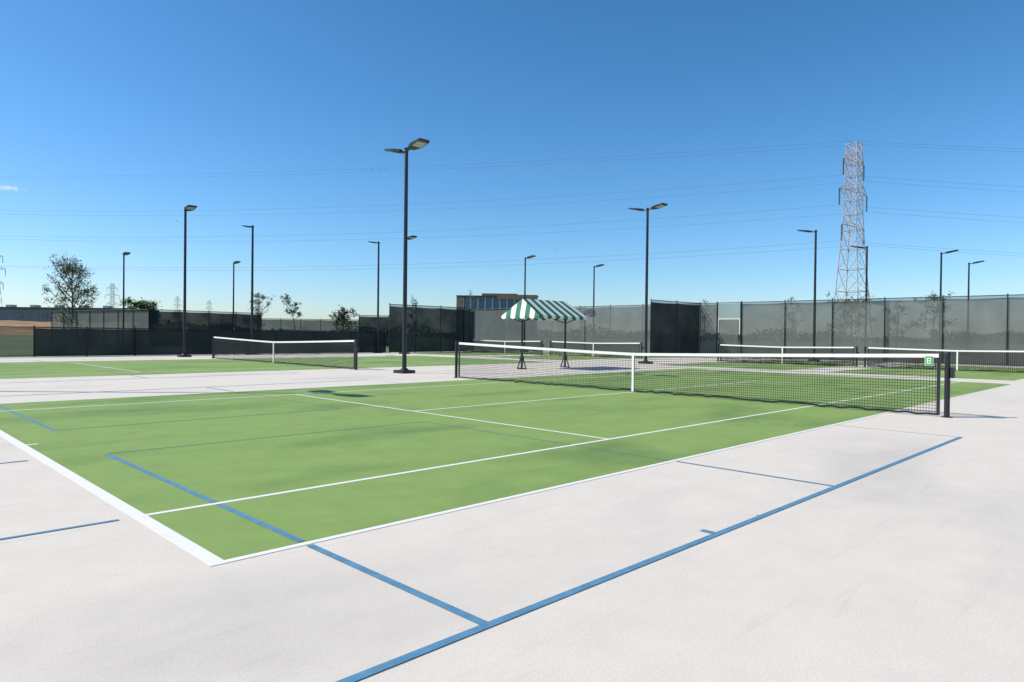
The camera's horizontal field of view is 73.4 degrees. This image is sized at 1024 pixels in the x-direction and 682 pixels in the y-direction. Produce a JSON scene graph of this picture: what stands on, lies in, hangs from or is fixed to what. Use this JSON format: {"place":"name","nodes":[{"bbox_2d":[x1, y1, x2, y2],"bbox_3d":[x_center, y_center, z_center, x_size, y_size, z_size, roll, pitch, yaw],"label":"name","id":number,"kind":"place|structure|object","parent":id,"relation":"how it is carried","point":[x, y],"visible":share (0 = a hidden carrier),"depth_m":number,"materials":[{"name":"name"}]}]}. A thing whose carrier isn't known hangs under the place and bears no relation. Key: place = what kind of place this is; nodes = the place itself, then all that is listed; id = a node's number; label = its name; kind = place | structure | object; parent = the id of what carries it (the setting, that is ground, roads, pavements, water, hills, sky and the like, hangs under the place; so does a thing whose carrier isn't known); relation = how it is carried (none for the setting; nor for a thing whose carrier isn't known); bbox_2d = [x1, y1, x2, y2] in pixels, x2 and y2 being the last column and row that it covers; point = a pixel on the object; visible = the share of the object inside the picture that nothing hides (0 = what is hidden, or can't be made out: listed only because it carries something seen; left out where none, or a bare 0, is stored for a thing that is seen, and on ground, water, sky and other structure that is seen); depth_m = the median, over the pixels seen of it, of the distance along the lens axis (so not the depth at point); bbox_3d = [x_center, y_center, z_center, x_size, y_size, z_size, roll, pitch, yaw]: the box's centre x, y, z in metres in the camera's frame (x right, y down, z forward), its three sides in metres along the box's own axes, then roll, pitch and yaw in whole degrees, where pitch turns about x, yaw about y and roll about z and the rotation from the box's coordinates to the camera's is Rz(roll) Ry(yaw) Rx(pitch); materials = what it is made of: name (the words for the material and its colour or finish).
{"place":"outdoors","nodes":[
{"label":"outdoors","id":0,"kind":"place"},
{"bbox_2d":[0,255,5,300],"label":"transmission tower","id":1,"kind":"structure","parent":0,"point":[2,282],"depth_m":349.30,"materials":[{"name":"metal"}]},
{"bbox_2d":[0,320,50,334],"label":"dry grass bank","id":2,"kind":"structure","parent":0,"point":[21,329],"depth_m":187.19,"materials":[{"name":"brown plant"}]},
{"bbox_2d":[106,283,119,305],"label":"transmission tower","id":3,"kind":"structure","parent":0,"point":[111,293],"depth_m":549.05,"materials":[{"name":"metal"}]},
{"bbox_2d":[173,296,179,309],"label":"transmission tower","id":4,"kind":"structure","parent":0,"point":[177,306],"depth_m":797.90,"materials":[{"name":"metal"}]},
{"bbox_2d":[205,300,212,310],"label":"transmission tower","id":5,"kind":"structure","parent":0,"point":[210,308],"depth_m":848.70,"materials":[{"name":"metal"}]},
{"bbox_2d":[0,335,980,364],"bbox_3d":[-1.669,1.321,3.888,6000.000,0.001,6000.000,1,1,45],"label":"grass ground","id":6,"kind":"structure","parent":0,"point":[22,346],"depth_m":46.80,"materials":[{"name":"green plant"}]},
{"bbox_2d":[40,253,99,325],"bbox_3d":[-41.057,-3.906,63.652,4.574,8.490,4.810,1,1,3],"label":"young oak tree","id":7,"kind":"object","parent":6,"relation":"on","point":[69,270],"visible":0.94,"depth_m":63.55,"materials":[{"name":"green plant"}]},
{"bbox_2d":[0,305,141,321],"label":"warehouse building","id":8,"kind":"structure","parent":6,"relation":"on","point":[37,313],"depth_m":249.71,"materials":[{"name":"metal"}]},
{"bbox_2d":[51,309,148,329],"bbox_3d":[-36.649,-1.222,60.602,17.113,3.150,0.115,1,1,33],"label":"tall fence","id":9,"kind":"object","parent":6,"relation":"on","point":[137,318],"visible":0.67,"depth_m":59.89,"materials":[{"name":"grey metal"}]},
{"bbox_2d":[122,252,130,329],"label":"light pole","id":10,"kind":"object","parent":6,"relation":"on","point":[126,253],"visible":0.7,"depth_m":55.67,"materials":[{"name":"grey metal"}]},
{"bbox_2d":[119,296,162,310],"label":"leafy shrub tree","id":11,"kind":"object","parent":6,"relation":"on","point":[142,304],"visible":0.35,"depth_m":79.39,"materials":[{"name":"green plant"}]},
{"bbox_2d":[149,309,261,331],"bbox_3d":[-26.427,-1.098,59.830,0.118,3.150,10.132,1,1,39],"label":"tall fence","id":12,"kind":"object","parent":6,"relation":"on","point":[172,320],"visible":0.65,"depth_m":59.51,"materials":[{"name":"black fabric"}]},
{"bbox_2d":[233,261,240,328],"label":"light pole","id":13,"kind":"object","parent":6,"relation":"on","point":[235,262],"visible":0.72,"depth_m":61.60,"materials":[{"name":"grey metal"}]},
{"bbox_2d":[247,292,274,325],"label":"young oak tree","id":14,"kind":"object","parent":6,"relation":"on","point":[258,300],"visible":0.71,"depth_m":74.89,"materials":[{"name":"green plant"}]},
{"bbox_2d":[280,293,302,331],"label":"leaning tree","id":15,"kind":"object","parent":6,"relation":"on","point":[286,299],"visible":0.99,"depth_m":74.99,"materials":[{"name":"green plant"}]},
{"bbox_2d":[262,318,358,332],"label":"tall fence","id":16,"kind":"object","parent":6,"relation":"on","point":[306,324],"visible":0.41,"depth_m":88.86,"materials":[{"name":"grey"}]},
{"bbox_2d":[329,305,358,330],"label":"leafy shrub tree","id":17,"kind":"object","parent":6,"relation":"on","point":[340,317],"visible":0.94,"depth_m":79.91,"materials":[{"name":"green plant"}]},
{"bbox_2d":[359,315,388,346],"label":"tall fence","id":18,"kind":"object","parent":6,"relation":"on","point":[367,323],"visible":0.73,"depth_m":67.28,"materials":[{"name":"black fabric"}]},
{"bbox_2d":[460,290,479,308],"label":"young tree","id":19,"kind":"object","parent":6,"relation":"on","point":[469,299],"visible":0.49,"depth_m":90.00,"materials":[{"name":"green plant"}]},
{"bbox_2d":[593,264,604,307],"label":"light pole","id":20,"kind":"object","parent":6,"relation":"on","point":[600,265],"visible":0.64,"depth_m":60.79,"materials":[{"name":"grey metal"}]},
{"bbox_2d":[826,293,873,301],"bbox_3d":[29.464,-1.657,60.108,3.832,5.667,4.628,1,1,-10],"label":"young tree","id":21,"kind":"object","parent":6,"relation":"on","point":[847,295],"visible":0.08,"depth_m":59.67,"materials":[{"name":"green plant"}]},
{"bbox_2d":[834,141,868,300],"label":"transmission tower","id":22,"kind":"structure","parent":6,"relation":"on","point":[856,164],"depth_m":169.34,"materials":[{"name":"metal"}]},
{"bbox_2d":[0,141,1023,270],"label":"overhead power lines","id":23,"kind":"object","parent":22,"relation":"attached to","point":[517,205],"visible":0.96,"depth_m":181.68,"materials":[{"name":"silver metal"}]},
{"bbox_2d":[850,246,867,298],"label":"light pole","id":24,"kind":"object","parent":6,"relation":"on","point":[866,278],"visible":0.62,"depth_m":45.81,"materials":[{"name":"grey metal"}]},
{"bbox_2d":[913,291,954,299],"bbox_3d":[33.763,-1.406,55.023,2.757,5.357,2.939,0,1,-28],"label":"young tree","id":25,"kind":"object","parent":6,"relation":"on","point":[934,296],"visible":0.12,"depth_m":54.90,"materials":[{"name":"green plant"}]},
{"bbox_2d":[940,250,958,298],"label":"light pole","id":26,"kind":"object","parent":6,"relation":"on","point":[941,253],"visible":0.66,"depth_m":48.50,"materials":[{"name":"grey metal"}]},
{"bbox_2d":[967,261,983,298],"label":"light pole","id":27,"kind":"object","parent":6,"relation":"on","point":[969,275],"visible":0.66,"depth_m":54.80,"materials":[{"name":"grey metal"}]},
{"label":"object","id":28,"kind":"object","parent":6,"relation":"on","visible":0},
{"bbox_2d":[464,298,519,308],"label":"windows","id":29,"kind":"structure","parent":28,"relation":"attached to","point":[495,303],"depth_m":209.78,"materials":[{"name":"blue glass"}]},
{"bbox_2d":[456,293,538,306],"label":"building","id":30,"kind":"structure","parent":28,"relation":"on","point":[459,303],"depth_m":209.32,"materials":[{"name":"brick"}]},
{"bbox_2d":[463,297,514,310],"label":"slabs and fins","id":31,"kind":"structure","parent":30,"relation":"attached to","point":[485,302],"depth_m":209.45,"materials":[{"name":"concrete"}]},
{"bbox_2d":[0,351,1023,681],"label":"concrete pavement","id":32,"kind":"structure","parent":0,"point":[908,569],"depth_m":3.77,"materials":[{"name":"white concrete"}]},
{"bbox_2d":[0,325,34,356],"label":"fence","id":33,"kind":"object","parent":32,"relation":"on","point":[8,339],"visible":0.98,"depth_m":32.09,"materials":[{"name":"fabric"}]},
{"bbox_2d":[35,326,135,355],"bbox_3d":[-21.215,0.005,34.282,0.115,1.520,4.472,1,1,45],"label":"fence","id":34,"kind":"object","parent":32,"relation":"on","point":[63,341],"visible":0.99,"depth_m":34.21,"materials":[{"name":"black fabric"}]},
{"bbox_2d":[177,205,196,356],"bbox_3d":[-16.372,-2.977,34.683,1.280,7.586,0.520,1,1,45],"label":"light pole","id":35,"kind":"object","parent":32,"relation":"on","point":[186,209],"visible":0.99,"depth_m":34.90,"materials":[{"name":"grey metal"}]},
{"bbox_2d":[242,225,257,354],"bbox_3d":[-15.358,-3.014,40.170,1.280,7.586,0.520,1,1,45],"label":"light pole","id":36,"kind":"object","parent":32,"relation":"on","point":[252,266],"visible":0.84,"depth_m":39.85,"materials":[{"name":"grey metal"}]},
{"bbox_2d":[136,327,385,354],"bbox_3d":[-14.151,0.022,41.360,0.117,1.520,15.672,1,1,45],"label":"fence","id":37,"kind":"object","parent":32,"relation":"on","point":[162,342],"visible":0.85,"depth_m":39.89,"materials":[{"name":"black fabric"}]},
{"bbox_2d":[0,356,544,378],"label":"tennis court","id":38,"kind":"object","parent":32,"relation":"on","point":[8,370],"visible":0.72,"depth_m":26.27,"materials":[{"name":"green plastic"}]},
{"bbox_2d":[212,336,358,369],"bbox_3d":[-10.092,0.393,29.091,12.983,1.092,0.170,1,1,45],"label":"tennis net","id":39,"kind":"object","parent":38,"relation":"on","point":[355,350],"visible":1,"depth_m":27.69,"materials":[{"name":"black fabric"}]},
{"bbox_2d":[368,241,382,352],"bbox_3d":[-9.283,-3.002,46.540,1.280,7.586,0.520,1,1,45],"label":"light pole","id":40,"kind":"object","parent":32,"relation":"on","point":[377,350],"visible":1,"depth_m":46.22,"materials":[{"name":"grey metal"}]},
{"bbox_2d":[384,138,429,373],"bbox_3d":[-3.550,-2.724,22.872,2.040,7.586,0.520,1,1,45],"label":"light pole","id":41,"kind":"object","parent":32,"relation":"on","point":[418,143],"visible":1,"depth_m":22.82,"materials":[{"name":"grey metal"}]},
{"bbox_2d":[399,235,416,353],"bbox_3d":[-6.693,-2.953,44.379,1.280,7.586,0.520,1,1,45],"label":"light pole","id":42,"kind":"object","parent":32,"relation":"on","point":[411,237],"visible":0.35,"depth_m":44.15,"materials":[{"name":"grey metal"}]},
{"bbox_2d":[389,303,464,352],"bbox_3d":[-5.980,-0.893,49.102,0.118,3.400,6.772,1,1,45],"label":"tall fence","id":43,"kind":"object","parent":32,"relation":"on","point":[440,329],"visible":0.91,"depth_m":49.12,"materials":[{"name":"black fabric"}]},
{"bbox_2d":[463,308,474,350],"bbox_3d":[-3.374,-0.909,54.181,0.115,3.400,5.539,1,1,5],"label":"tall fence","id":44,"kind":"object","parent":32,"relation":"on","point":[469,328],"visible":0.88,"depth_m":54.14,"materials":[{"name":"black fabric"}]},
{"bbox_2d":[0,359,961,681],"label":"blue court lines","id":45,"kind":"object","parent":32,"relation":"on","point":[482,623],"visible":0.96,"depth_m":4.02,"materials":[{"name":"paint"}]},
{"bbox_2d":[411,351,586,355],"bbox_3d":[-0.511,0.870,48.852,6.150,0.002,13.450,1,1,45],"label":"pickleball court","id":46,"kind":"object","parent":32,"relation":"on","point":[466,354],"visible":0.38,"depth_m":46.65,"materials":[{"name":"green plastic"}]},
{"bbox_2d":[471,339,543,354],"bbox_3d":[-0.493,0.391,48.835,7.305,0.962,0.170,1,1,45],"label":"pickleball net","id":47,"kind":"object","parent":46,"relation":"on","point":[541,345],"visible":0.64,"depth_m":48.59,"materials":[{"name":"black fabric"}]},
{"bbox_2d":[0,369,1012,565],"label":"tennis court","id":48,"kind":"object","parent":32,"relation":"on","point":[310,486],"visible":0.91,"depth_m":8.44,"materials":[{"name":"green plastic"}]},
{"bbox_2d":[453,341,954,417],"bbox_3d":[2.858,0.651,16.163,12.983,1.102,0.170,1,1,45],"label":"tennis net","id":49,"kind":"object","parent":48,"relation":"on","point":[949,372],"visible":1,"depth_m":14.23,"materials":[{"name":"black fabric"}]},
{"bbox_2d":[520,255,535,351],"bbox_3d":[1.288,-2.952,54.497,1.280,7.586,0.520,1,1,45],"label":"light pole","id":50,"kind":"object","parent":32,"relation":"on","point":[531,256],"visible":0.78,"depth_m":54.71,"materials":[{"name":"grey metal"}]},
{"bbox_2d":[501,299,586,368],"bbox_3d":[1.297,-0.277,27.494,2.040,2.720,2.960,1,1,45],"label":"striped shade canopy","id":51,"kind":"object","parent":32,"relation":"on","point":[531,309],"visible":0.91,"depth_m":26.80,"materials":[{"name":"fabric"}]},
{"bbox_2d":[490,354,689,359],"bbox_3d":[5.115,0.984,43.236,6.150,0.002,13.450,1,1,45],"label":"pickleball court","id":52,"kind":"object","parent":32,"relation":"on","point":[561,357],"visible":0.4,"depth_m":41.57,"materials":[{"name":"green plastic"}]},
{"bbox_2d":[550,341,643,358],"bbox_3d":[5.126,0.505,43.226,7.425,0.962,0.170,1,1,45],"label":"pickleball net","id":53,"kind":"object","parent":52,"relation":"on","point":[619,346],"visible":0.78,"depth_m":43.06,"materials":[{"name":"black fabric"}]},
{"bbox_2d":[465,303,716,353],"bbox_3d":[4.409,-1.021,56.572,27.172,3.760,0.119,1,1,45],"label":"tall fence","id":54,"kind":"object","parent":32,"relation":"on","point":[608,324],"visible":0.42,"depth_m":54.60,"materials":[{"name":"grey"}]},
{"bbox_2d":[628,203,667,363],"bbox_3d":[6.482,-2.700,33.063,2.040,7.586,0.520,1,1,45],"label":"light pole","id":55,"kind":"object","parent":32,"relation":"on","point":[658,206],"visible":0.98,"depth_m":33.01,"materials":[{"name":"grey metal"}]},
{"bbox_2d":[650,299,700,356],"bbox_3d":[10.995,-0.851,46.006,5.586,3.760,0.118,0,1,-41],"label":"tall fence","id":56,"kind":"object","parent":32,"relation":"on","point":[675,328],"visible":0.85,"depth_m":45.94,"materials":[{"name":"black fabric"}]},
{"bbox_2d":[716,302,741,353],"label":"fence gate","id":57,"kind":"structure","parent":32,"relation":"on","point":[728,334],"depth_m":46.41,"materials":[{"name":"grey metal"}]},
{"bbox_2d":[657,360,883,369],"bbox_3d":[13.656,1.158,34.709,6.150,0.002,13.450,1,1,45],"label":"pickleball court","id":58,"kind":"object","parent":32,"relation":"on","point":[742,364],"visible":0.6,"depth_m":32.49,"materials":[{"name":"green plastic"}]},
{"bbox_2d":[717,344,858,366],"bbox_3d":[13.667,0.679,34.700,7.245,0.962,0.170,1,1,45],"label":"pickleball net","id":59,"kind":"object","parent":58,"relation":"on","point":[821,350],"visible":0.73,"depth_m":34.51,"materials":[{"name":"black fabric"}]},
{"bbox_2d":[797,230,819,361],"bbox_3d":[17.026,-2.637,39.493,1.280,7.586,0.520,1,1,45],"label":"light pole","id":60,"kind":"object","parent":32,"relation":"on","point":[814,302],"visible":0.88,"depth_m":39.18,"materials":[{"name":"grey metal"}]},
{"bbox_2d":[741,293,1023,365],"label":"tall fence","id":61,"kind":"object","parent":32,"relation":"on","point":[985,322],"visible":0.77,"depth_m":39.30,"materials":[{"name":"grey"}]},
{"bbox_2d":[830,365,1023,380],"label":"pickleball court","id":62,"kind":"object","parent":32,"relation":"on","point":[993,375],"visible":0.49,"depth_m":27.06,"materials":[{"name":"green plastic"}]},
{"bbox_2d":[864,346,1023,372],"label":"pickleball net","id":63,"kind":"object","parent":62,"relation":"on","point":[972,359],"visible":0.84,"depth_m":29.24,"materials":[{"name":"black fabric"}]},
{"bbox_2d":[0,0,1023,333],"label":"sky","id":64,"kind":"structure","parent":0,"point":[144,91],"materials":[{"name":"blue"}]}
]}

